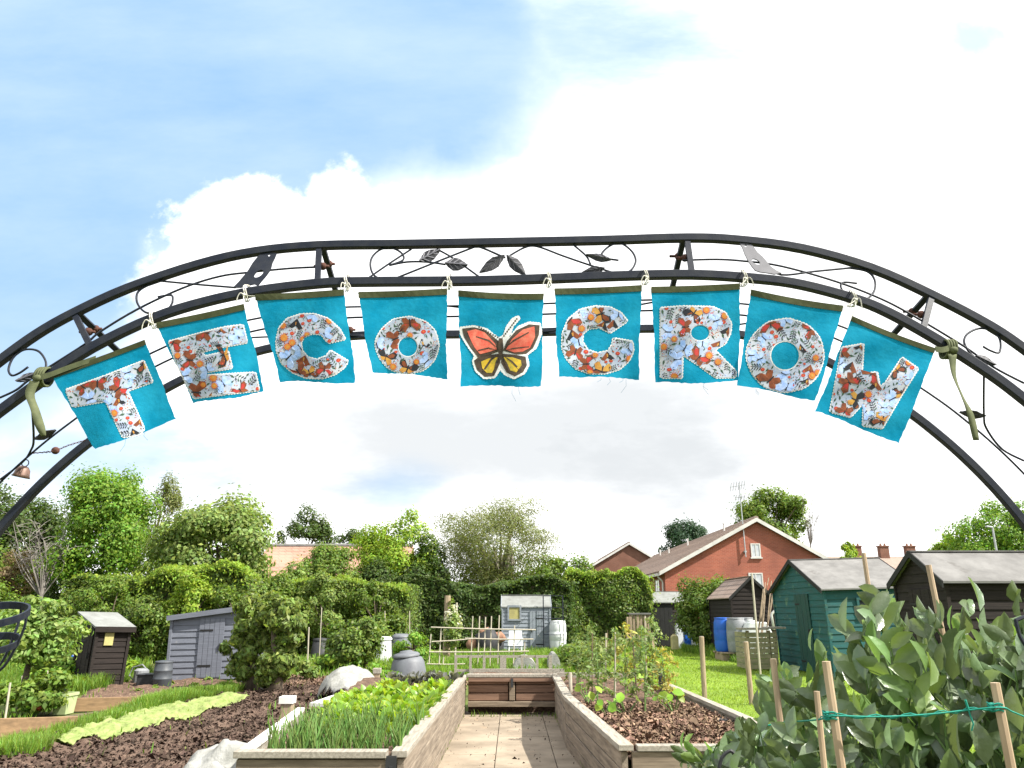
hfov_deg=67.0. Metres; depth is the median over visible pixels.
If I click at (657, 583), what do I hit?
window
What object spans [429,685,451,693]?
salad plant
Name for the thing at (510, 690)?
raised bed
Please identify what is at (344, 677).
fleece dome
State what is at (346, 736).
onion plant
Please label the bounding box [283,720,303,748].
onion plant
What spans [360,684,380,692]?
salad plant
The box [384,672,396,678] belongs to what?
kale plant
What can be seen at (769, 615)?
bean pole
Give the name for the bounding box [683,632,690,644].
plastic container
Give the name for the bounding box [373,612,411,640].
bush
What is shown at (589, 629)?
tomato plant
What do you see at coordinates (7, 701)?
garden cane
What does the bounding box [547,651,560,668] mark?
cloche
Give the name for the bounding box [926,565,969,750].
bamboo cane
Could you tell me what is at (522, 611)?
pale blue shed
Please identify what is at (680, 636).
plastic container
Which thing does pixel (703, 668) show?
wooden post
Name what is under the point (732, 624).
plastic drum
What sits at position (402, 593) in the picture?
hedge
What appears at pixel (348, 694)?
salad plant
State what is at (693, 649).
grass
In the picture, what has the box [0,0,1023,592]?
sky
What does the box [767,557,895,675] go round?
teal shed
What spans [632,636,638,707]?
garden cane
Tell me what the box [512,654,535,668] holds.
cloche
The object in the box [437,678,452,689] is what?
salad
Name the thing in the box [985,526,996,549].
street lamp
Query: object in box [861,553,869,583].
bamboo cane
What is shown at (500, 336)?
bunting flag
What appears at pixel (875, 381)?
bunting flag
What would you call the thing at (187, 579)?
shrub
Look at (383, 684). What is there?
salad
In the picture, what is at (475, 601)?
hedge
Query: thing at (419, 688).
salad plant
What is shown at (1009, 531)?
tree
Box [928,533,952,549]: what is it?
tree
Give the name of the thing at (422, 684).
salad
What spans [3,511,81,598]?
bare tree
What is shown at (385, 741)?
onion plant
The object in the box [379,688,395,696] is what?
salad plant
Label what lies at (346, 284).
string tie
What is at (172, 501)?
birch tree
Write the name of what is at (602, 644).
leafy crop
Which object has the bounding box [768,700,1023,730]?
garden twine
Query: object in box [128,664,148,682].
watering can
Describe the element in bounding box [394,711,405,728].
onion plant
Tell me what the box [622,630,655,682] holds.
tomato plant
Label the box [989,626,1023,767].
broad bean plant
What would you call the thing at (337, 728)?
onion plant
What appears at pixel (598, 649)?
tomato plant
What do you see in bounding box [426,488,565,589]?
willow tree
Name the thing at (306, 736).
onion plant
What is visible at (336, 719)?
onion plant
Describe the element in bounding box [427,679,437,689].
salad
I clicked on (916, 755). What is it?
broad bean plant
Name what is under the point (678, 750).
broad bean plant
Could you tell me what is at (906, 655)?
broad bean plant
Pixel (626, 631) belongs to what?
tomato plant
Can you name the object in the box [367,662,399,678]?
leafy crop
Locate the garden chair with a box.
[508,631,522,650]
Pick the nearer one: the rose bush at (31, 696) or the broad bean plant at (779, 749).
the broad bean plant at (779, 749)
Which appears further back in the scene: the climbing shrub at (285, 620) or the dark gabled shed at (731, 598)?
the dark gabled shed at (731, 598)
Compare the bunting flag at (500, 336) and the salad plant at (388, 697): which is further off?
the salad plant at (388, 697)
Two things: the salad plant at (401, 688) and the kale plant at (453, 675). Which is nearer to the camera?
the salad plant at (401, 688)
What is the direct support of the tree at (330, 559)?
on the ground at (40, 714)
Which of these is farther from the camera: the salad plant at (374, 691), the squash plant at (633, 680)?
the squash plant at (633, 680)
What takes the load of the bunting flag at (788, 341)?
hanging from the string tie at (745, 277)
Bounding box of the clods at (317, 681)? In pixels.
[256,671,468,687]
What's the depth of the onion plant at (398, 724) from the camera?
6.09 m
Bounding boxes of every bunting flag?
[52,340,175,449]
[156,304,263,402]
[255,289,354,393]
[358,288,447,382]
[458,290,543,400]
[554,285,641,389]
[651,283,739,394]
[737,289,842,400]
[815,316,934,446]
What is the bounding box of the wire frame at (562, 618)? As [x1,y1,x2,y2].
[543,596,563,648]
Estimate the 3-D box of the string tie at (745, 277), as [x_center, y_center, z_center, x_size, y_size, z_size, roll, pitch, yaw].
[0.745,-0.328,2.487,0.048,0.090,0.069,0,-16,0]
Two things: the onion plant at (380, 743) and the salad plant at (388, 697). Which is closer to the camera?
the onion plant at (380, 743)
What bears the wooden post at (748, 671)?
on the lawn at (733, 694)
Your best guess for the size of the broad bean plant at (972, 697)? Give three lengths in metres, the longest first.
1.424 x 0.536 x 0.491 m
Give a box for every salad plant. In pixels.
[313,699,338,713]
[317,703,346,715]
[322,710,354,728]
[323,692,350,701]
[323,703,343,713]
[330,697,349,703]
[338,699,354,706]
[340,689,357,693]
[341,702,356,709]
[342,691,356,698]
[353,693,379,703]
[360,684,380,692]
[367,689,383,695]
[367,704,384,711]
[369,705,392,732]
[373,684,385,692]
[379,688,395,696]
[380,698,397,703]
[380,701,409,711]
[381,693,406,701]
[386,686,405,693]
[387,681,406,690]
[394,687,418,694]
[398,701,429,715]
[407,687,431,696]
[408,708,431,718]
[410,695,436,706]
[412,685,426,690]
[420,690,442,702]
[424,688,447,700]
[427,700,433,709]
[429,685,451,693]
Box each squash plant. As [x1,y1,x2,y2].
[574,682,603,701]
[595,698,617,713]
[608,692,641,712]
[623,673,642,689]
[652,688,684,712]
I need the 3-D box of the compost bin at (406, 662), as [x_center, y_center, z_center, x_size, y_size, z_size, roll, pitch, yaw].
[-2.401,6.514,17.920,0.887,0.655,0.887,0,-16,0]
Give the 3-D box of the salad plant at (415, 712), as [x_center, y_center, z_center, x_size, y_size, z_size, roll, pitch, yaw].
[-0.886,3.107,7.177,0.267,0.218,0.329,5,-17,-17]
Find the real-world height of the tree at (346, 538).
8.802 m
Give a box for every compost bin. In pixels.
[152,660,173,686]
[310,638,328,656]
[391,650,425,675]
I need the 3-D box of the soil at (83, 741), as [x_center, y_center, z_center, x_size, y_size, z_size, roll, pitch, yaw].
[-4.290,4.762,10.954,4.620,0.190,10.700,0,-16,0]
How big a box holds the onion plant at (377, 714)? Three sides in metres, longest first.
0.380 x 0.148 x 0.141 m
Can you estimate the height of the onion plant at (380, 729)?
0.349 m
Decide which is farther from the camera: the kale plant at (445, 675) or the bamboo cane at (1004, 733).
the kale plant at (445, 675)
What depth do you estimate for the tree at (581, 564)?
37.73 m
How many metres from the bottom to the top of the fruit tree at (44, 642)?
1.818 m
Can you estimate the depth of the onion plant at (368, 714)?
6.66 m
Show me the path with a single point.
(506, 742)
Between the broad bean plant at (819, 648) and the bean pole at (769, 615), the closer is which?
the broad bean plant at (819, 648)
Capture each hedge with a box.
[54,571,150,654]
[129,558,275,659]
[266,574,423,653]
[385,573,581,648]
[554,566,660,645]
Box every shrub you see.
[0,570,22,611]
[67,571,153,632]
[115,591,180,661]
[159,567,223,619]
[210,584,269,608]
[218,588,270,689]
[252,590,310,692]
[266,571,295,637]
[296,568,347,637]
[343,578,403,622]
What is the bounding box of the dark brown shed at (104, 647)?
[71,611,136,685]
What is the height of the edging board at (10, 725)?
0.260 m
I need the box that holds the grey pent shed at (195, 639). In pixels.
[166,605,267,679]
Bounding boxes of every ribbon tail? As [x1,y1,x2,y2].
[25,356,95,435]
[935,339,978,439]
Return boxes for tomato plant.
[558,639,594,684]
[569,624,602,680]
[573,640,616,699]
[591,627,631,696]
[606,622,643,693]
[619,625,672,711]
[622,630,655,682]
[630,616,668,693]
[642,645,684,701]
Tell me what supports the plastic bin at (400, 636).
on the ground at (40, 714)
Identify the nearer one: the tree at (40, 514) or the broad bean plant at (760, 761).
the broad bean plant at (760, 761)
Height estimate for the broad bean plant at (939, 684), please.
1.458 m
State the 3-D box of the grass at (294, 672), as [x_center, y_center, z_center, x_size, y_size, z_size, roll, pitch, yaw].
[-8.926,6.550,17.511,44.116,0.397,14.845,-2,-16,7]
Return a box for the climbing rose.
[439,595,464,656]
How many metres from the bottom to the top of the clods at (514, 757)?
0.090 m
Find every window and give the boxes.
[103,633,114,644]
[507,605,520,620]
[655,579,659,590]
[748,573,763,586]
[750,543,762,558]
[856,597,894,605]
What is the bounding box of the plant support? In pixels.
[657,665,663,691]
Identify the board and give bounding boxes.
[0,716,77,738]
[74,697,136,711]
[311,691,344,706]
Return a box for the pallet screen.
[627,613,650,639]
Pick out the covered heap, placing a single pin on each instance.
(494, 644)
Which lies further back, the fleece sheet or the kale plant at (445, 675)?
the kale plant at (445, 675)
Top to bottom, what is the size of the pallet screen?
1.435 m
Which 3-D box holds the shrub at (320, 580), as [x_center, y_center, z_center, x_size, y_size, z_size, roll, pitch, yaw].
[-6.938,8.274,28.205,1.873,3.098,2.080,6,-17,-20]
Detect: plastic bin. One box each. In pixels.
[374,636,391,660]
[391,633,411,655]
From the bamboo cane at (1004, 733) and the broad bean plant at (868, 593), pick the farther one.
the broad bean plant at (868, 593)
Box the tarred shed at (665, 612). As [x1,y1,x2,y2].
[653,591,683,645]
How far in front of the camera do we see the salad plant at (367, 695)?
8.26 m
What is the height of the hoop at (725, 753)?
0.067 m
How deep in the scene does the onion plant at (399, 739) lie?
5.63 m
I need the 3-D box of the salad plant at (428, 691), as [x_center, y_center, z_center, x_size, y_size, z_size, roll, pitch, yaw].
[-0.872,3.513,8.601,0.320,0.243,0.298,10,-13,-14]
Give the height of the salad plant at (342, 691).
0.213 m
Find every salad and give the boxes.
[372,681,390,687]
[397,678,408,685]
[415,682,427,687]
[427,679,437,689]
[428,677,439,688]
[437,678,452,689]
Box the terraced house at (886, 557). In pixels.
[827,543,915,568]
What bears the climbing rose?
on the ground at (40, 714)
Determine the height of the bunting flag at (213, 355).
0.332 m
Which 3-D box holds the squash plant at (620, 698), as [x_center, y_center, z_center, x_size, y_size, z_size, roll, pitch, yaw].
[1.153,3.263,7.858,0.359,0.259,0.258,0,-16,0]
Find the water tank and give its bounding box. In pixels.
[742,620,773,653]
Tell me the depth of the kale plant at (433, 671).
11.30 m
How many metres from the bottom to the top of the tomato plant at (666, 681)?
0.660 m
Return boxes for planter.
[52,692,79,714]
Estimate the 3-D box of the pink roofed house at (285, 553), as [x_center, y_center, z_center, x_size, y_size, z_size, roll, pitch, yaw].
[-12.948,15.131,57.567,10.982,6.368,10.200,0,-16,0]
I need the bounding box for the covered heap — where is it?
[466,627,505,650]
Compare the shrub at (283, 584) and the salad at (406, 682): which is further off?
the shrub at (283, 584)
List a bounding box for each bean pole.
[755,589,763,653]
[756,588,764,653]
[760,592,764,653]
[760,595,765,658]
[762,597,772,653]
[764,581,771,653]
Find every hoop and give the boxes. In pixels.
[718,749,734,767]
[1014,615,1023,645]
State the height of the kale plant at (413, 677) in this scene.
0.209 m
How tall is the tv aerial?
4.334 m
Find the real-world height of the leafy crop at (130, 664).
0.451 m
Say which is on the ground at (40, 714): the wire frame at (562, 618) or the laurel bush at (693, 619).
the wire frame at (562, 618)
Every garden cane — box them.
[4,683,10,717]
[319,608,321,655]
[592,633,592,690]
[605,633,606,690]
[614,632,615,697]
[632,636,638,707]
[644,616,646,686]
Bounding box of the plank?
[61,711,99,716]
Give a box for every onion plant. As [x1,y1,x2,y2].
[266,710,281,748]
[268,708,291,748]
[270,722,287,748]
[272,729,288,748]
[282,706,301,748]
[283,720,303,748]
[284,719,301,748]
[290,729,302,748]
[291,709,314,744]
[293,724,311,748]
[299,701,314,744]
[302,707,323,737]
[307,713,323,748]
[310,712,327,748]
[311,701,328,721]
[313,699,330,743]
[314,699,331,727]
[317,710,332,739]
[320,694,337,716]
[321,721,334,748]
[322,730,337,748]
[323,711,332,733]
[323,715,334,737]
[323,718,343,748]
[325,704,344,730]
[328,715,346,747]
[329,717,348,748]
[330,695,352,725]
[332,711,350,748]
[340,722,354,748]
[341,707,360,748]
[344,710,356,741]
[347,702,368,745]
[347,709,356,741]
[350,735,364,748]
[353,724,372,748]
[357,722,373,748]
[359,706,372,745]
[361,731,379,748]
[362,698,380,733]
[362,716,381,748]
[364,708,390,748]
[367,723,379,747]
[368,693,382,718]
[368,699,388,740]
[369,717,387,742]
[370,702,386,737]
[372,721,393,758]
[377,729,388,748]
[383,722,393,745]
[387,723,399,746]
[389,708,412,758]
[391,698,408,723]
[392,703,411,742]
[392,720,412,735]
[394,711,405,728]
[399,703,412,736]
[407,695,425,727]
[411,696,428,719]
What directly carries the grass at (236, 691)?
on the soil at (83, 741)
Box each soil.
[0,685,336,767]
[80,677,240,697]
[283,674,322,685]
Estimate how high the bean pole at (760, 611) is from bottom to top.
2.164 m
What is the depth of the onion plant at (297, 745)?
5.65 m
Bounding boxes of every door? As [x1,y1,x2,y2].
[74,628,94,675]
[195,618,224,677]
[530,611,544,649]
[653,605,673,645]
[793,594,815,672]
[908,589,945,688]
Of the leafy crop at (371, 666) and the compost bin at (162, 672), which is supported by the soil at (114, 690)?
the compost bin at (162, 672)
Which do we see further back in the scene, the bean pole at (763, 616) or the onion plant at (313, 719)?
the bean pole at (763, 616)
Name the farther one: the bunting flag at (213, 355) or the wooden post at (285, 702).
the wooden post at (285, 702)
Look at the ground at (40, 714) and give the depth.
12.35 m
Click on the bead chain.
(55, 450)
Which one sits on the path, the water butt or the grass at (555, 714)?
the grass at (555, 714)
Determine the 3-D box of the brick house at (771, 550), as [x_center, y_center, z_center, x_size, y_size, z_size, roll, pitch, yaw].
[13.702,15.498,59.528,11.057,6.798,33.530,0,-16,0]
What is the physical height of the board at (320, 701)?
0.090 m
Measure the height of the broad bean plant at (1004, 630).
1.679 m
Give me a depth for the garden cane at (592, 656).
10.56 m
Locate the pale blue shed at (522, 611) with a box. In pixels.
[501,595,551,649]
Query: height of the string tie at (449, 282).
0.082 m
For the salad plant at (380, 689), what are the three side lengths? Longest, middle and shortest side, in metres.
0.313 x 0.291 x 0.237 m
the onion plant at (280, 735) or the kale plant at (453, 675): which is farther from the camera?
the kale plant at (453, 675)
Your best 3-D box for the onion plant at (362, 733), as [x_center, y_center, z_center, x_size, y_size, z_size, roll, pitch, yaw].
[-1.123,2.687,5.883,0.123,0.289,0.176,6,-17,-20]
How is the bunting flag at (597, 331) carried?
hanging from the string tie at (646, 279)
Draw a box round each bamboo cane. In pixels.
[770,659,783,736]
[814,691,826,767]
[822,661,845,767]
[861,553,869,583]
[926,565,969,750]
[990,682,1015,767]
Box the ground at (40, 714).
[0,621,777,767]
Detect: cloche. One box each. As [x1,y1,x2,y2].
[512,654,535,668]
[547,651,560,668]
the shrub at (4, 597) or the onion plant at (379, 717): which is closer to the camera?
the onion plant at (379, 717)
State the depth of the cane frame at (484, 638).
19.94 m
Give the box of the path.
[438,711,580,767]
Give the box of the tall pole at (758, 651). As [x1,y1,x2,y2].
[751,573,760,673]
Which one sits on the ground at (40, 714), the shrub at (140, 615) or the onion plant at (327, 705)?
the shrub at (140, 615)
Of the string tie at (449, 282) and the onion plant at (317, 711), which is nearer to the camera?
the string tie at (449, 282)
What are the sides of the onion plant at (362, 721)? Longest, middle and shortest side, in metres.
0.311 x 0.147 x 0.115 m
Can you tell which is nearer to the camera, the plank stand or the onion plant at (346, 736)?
the onion plant at (346, 736)
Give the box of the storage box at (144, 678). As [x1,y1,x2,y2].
[136,673,152,685]
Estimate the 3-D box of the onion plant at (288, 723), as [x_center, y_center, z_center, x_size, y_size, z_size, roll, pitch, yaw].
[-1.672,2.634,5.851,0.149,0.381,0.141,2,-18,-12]
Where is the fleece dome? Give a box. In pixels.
[317,665,373,696]
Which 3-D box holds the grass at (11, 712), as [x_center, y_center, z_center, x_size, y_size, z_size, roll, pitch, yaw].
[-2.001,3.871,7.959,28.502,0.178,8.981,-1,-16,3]
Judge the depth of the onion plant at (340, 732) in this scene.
6.03 m
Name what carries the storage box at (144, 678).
on the soil at (114, 690)
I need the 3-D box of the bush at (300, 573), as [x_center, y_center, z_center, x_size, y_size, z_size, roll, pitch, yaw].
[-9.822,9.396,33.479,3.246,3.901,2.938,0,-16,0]
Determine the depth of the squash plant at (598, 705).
7.83 m
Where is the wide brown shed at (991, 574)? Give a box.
[886,550,1023,698]
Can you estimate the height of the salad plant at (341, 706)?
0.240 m
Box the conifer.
[655,517,709,553]
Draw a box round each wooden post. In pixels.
[278,695,296,719]
[307,627,309,659]
[373,668,381,677]
[699,636,706,697]
[743,641,753,704]
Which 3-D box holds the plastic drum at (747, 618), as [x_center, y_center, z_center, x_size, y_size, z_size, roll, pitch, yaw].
[7.751,8.282,25.605,0.609,1.055,0.609,0,-16,0]
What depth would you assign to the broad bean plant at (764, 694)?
3.06 m
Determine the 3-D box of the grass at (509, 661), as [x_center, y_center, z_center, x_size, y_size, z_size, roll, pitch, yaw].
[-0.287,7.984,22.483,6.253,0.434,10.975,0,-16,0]
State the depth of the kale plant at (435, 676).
11.22 m
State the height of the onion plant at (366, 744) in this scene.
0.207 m
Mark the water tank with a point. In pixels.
(749, 624)
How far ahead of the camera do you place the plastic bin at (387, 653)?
23.87 m
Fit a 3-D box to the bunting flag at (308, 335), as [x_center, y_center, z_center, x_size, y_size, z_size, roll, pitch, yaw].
[-0.645,-0.134,2.394,0.331,0.342,0.033,-1,-16,5]
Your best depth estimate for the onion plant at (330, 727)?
6.08 m
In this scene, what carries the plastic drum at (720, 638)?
on the plank stand
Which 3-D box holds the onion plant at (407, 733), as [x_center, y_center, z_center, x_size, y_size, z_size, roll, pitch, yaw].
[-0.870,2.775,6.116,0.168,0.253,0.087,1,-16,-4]
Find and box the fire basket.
[0,601,30,670]
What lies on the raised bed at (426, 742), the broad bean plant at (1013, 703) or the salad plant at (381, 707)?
the salad plant at (381, 707)
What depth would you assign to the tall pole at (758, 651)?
17.54 m
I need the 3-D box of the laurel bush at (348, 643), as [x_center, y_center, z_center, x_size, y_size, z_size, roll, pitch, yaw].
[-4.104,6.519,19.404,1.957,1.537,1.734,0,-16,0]
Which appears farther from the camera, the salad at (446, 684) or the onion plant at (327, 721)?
the salad at (446, 684)
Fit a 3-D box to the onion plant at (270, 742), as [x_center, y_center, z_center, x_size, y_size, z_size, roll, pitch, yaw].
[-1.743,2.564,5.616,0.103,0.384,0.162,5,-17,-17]
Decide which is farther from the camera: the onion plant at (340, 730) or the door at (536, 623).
the door at (536, 623)
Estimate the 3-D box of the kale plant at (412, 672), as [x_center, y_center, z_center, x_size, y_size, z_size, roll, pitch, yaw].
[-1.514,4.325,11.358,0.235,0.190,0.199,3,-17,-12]
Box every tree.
[0,471,67,586]
[0,595,93,710]
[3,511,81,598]
[27,461,168,587]
[130,483,284,583]
[140,470,186,571]
[272,539,363,579]
[273,501,340,543]
[335,525,365,543]
[348,504,438,576]
[414,533,456,581]
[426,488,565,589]
[535,546,594,578]
[729,482,811,545]
[799,494,821,546]
[840,539,861,557]
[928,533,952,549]
[934,494,1023,549]
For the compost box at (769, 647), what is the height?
1.115 m
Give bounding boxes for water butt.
[549,620,566,648]
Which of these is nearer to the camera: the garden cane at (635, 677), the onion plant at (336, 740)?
the onion plant at (336, 740)
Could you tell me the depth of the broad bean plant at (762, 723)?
2.67 m
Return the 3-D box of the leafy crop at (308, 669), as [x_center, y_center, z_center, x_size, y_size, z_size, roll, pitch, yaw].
[-4.551,6.386,17.226,0.603,0.558,0.488,0,-16,0]
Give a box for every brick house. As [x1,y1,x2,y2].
[586,541,651,572]
[633,516,828,593]
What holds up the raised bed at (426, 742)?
on the ground at (40, 714)
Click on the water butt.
(555, 626)
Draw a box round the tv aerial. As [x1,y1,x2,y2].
[730,481,746,556]
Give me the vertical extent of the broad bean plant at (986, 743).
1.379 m
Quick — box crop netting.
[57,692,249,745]
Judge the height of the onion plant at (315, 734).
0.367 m
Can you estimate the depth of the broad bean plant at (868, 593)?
2.77 m
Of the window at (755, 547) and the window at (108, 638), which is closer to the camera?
the window at (108, 638)
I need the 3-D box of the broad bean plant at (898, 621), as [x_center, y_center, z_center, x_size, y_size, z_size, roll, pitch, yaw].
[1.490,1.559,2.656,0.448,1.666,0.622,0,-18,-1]
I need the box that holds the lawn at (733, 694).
[571,646,987,764]
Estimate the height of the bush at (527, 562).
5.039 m
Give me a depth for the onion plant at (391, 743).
6.24 m
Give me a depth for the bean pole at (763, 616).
22.84 m
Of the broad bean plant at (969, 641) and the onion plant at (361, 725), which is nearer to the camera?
the broad bean plant at (969, 641)
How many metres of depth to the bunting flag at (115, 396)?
2.35 m
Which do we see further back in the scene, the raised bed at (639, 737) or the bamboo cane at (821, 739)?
the raised bed at (639, 737)
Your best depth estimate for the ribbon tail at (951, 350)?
2.37 m
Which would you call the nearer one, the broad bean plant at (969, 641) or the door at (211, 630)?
the broad bean plant at (969, 641)
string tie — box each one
[141,311,156,340]
[236,284,254,305]
[340,274,357,293]
[441,273,457,291]
[542,270,554,293]
[640,267,650,287]
[740,269,753,290]
[843,290,861,317]
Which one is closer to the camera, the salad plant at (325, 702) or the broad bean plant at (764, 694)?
the broad bean plant at (764, 694)
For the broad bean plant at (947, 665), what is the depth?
2.38 m
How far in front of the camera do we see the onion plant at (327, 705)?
6.97 m
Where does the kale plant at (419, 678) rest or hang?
on the raised bed at (426, 742)
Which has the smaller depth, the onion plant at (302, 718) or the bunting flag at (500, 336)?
the bunting flag at (500, 336)
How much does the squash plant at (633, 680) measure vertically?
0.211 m
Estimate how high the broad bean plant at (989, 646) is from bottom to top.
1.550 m
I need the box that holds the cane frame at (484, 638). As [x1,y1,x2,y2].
[427,615,535,665]
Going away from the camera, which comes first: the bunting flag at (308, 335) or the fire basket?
the bunting flag at (308, 335)
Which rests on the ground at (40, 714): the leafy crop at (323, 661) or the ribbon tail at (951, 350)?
the leafy crop at (323, 661)
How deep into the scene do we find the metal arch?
2.52 m
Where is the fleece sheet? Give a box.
[183,739,246,767]
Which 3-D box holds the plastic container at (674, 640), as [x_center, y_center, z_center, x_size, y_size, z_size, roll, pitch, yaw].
[6.627,10.513,31.516,0.281,0.610,0.300,0,-16,0]
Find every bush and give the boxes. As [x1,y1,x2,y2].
[0,540,48,601]
[0,547,39,600]
[0,667,86,716]
[21,560,96,621]
[123,544,162,578]
[270,555,311,579]
[309,612,387,672]
[357,549,399,582]
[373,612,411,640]
[389,530,451,580]
[392,629,435,662]
[447,541,566,584]
[669,571,729,645]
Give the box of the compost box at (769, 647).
[734,627,785,670]
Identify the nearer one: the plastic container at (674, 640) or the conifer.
the plastic container at (674, 640)
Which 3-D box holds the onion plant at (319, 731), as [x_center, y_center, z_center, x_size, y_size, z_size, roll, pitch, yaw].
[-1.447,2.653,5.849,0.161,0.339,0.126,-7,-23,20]
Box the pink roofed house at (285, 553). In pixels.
[258,544,413,576]
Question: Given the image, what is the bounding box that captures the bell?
[12,459,29,478]
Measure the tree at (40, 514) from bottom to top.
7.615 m
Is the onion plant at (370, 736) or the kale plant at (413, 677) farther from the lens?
the kale plant at (413, 677)
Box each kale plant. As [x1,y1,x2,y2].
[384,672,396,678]
[391,671,402,681]
[396,672,411,683]
[405,671,414,684]
[407,671,418,683]
[413,673,427,683]
[421,669,435,681]
[428,672,442,681]
[443,672,454,681]
[448,671,458,683]
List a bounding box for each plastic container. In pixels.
[670,634,678,649]
[675,624,683,648]
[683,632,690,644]
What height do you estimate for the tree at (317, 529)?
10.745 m
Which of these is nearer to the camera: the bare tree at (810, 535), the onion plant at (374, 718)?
the onion plant at (374, 718)
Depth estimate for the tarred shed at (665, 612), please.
33.89 m
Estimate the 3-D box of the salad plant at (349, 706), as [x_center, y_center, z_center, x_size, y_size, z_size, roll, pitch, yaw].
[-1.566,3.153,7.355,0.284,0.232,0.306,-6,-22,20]
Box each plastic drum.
[714,617,728,651]
[726,618,744,652]
[738,617,752,621]
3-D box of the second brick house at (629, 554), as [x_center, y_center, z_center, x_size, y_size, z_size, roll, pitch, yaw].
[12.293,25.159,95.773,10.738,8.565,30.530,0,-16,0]
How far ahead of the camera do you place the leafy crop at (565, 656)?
20.70 m
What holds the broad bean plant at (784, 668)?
on the ground at (40, 714)
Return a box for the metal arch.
[0,233,1023,536]
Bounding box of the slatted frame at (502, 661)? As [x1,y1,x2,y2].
[454,655,551,672]
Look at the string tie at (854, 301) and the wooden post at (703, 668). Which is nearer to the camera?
the string tie at (854, 301)
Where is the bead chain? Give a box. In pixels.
[33,439,85,453]
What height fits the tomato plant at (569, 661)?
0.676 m
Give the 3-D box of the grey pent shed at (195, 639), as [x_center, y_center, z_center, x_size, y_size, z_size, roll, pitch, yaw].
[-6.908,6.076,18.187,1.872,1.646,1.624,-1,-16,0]
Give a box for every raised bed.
[233,675,466,767]
[467,669,563,714]
[552,672,756,767]
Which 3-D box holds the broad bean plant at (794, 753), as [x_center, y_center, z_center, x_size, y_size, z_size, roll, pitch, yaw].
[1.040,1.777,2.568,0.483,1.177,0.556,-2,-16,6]
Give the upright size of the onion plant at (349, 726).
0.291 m
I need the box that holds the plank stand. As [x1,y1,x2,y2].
[713,651,735,660]
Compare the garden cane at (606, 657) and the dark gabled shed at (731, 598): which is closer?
the garden cane at (606, 657)
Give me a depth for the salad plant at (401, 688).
9.05 m
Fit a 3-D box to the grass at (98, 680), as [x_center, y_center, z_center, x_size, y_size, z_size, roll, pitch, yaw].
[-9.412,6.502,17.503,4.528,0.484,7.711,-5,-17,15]
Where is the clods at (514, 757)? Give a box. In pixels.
[448,714,574,765]
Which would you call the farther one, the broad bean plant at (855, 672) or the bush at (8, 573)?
the bush at (8, 573)
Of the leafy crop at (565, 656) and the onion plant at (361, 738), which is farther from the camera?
the leafy crop at (565, 656)
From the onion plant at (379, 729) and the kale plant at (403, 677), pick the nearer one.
the onion plant at (379, 729)
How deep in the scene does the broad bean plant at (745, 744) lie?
2.47 m
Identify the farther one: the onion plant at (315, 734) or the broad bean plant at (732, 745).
the onion plant at (315, 734)
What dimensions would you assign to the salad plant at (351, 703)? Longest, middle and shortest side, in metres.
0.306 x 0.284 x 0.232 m
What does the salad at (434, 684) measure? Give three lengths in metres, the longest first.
0.283 x 0.200 x 0.198 m
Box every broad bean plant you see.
[670,745,715,767]
[680,732,736,765]
[703,760,716,767]
[711,716,756,766]
[714,741,764,767]
[714,746,751,765]
[719,718,796,767]
[728,750,774,767]
[734,711,773,765]
[752,665,799,756]
[762,650,828,742]
[763,738,829,767]
[770,698,875,767]
[776,735,817,757]
[779,671,871,758]
[808,628,872,758]
[812,591,922,765]
[829,644,935,767]
[843,584,939,759]
[844,748,914,767]
[847,702,896,767]
[852,619,957,767]
[873,726,929,767]
[886,589,987,767]
[901,681,1013,767]
[909,577,1018,767]
[916,628,992,767]
[922,656,985,753]
[931,629,1023,767]
[933,679,1023,764]
[947,606,1016,696]
[971,650,1023,767]
[974,618,1013,767]
[979,580,1021,767]
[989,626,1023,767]
[998,744,1023,767]
[1011,615,1023,640]
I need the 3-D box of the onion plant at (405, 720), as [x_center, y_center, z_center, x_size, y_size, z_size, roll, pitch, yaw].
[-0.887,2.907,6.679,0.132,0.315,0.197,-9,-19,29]
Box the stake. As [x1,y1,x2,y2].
[568,672,572,692]
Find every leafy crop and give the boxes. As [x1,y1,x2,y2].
[2,656,78,679]
[126,660,143,669]
[295,658,320,678]
[316,654,363,670]
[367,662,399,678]
[541,642,613,669]
[583,640,622,664]
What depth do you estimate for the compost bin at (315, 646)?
24.66 m
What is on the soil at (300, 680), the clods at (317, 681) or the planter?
the clods at (317, 681)
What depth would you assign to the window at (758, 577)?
43.68 m
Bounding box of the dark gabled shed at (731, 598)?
[706,576,778,657]
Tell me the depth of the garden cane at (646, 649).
10.34 m
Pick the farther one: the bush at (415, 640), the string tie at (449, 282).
the bush at (415, 640)
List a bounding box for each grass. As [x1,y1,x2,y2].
[0,652,481,683]
[0,659,165,694]
[0,679,245,757]
[0,708,36,717]
[27,675,331,759]
[382,646,586,673]
[441,711,583,763]
[589,639,773,671]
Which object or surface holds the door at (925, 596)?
in the wide brown shed at (991, 574)
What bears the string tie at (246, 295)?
attached to the metal arch
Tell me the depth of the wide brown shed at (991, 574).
13.09 m
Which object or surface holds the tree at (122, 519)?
on the ground at (40, 714)
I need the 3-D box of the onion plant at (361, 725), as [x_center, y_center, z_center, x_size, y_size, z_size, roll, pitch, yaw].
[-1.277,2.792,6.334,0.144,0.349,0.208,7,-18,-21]
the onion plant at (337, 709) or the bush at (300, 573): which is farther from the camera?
the bush at (300, 573)

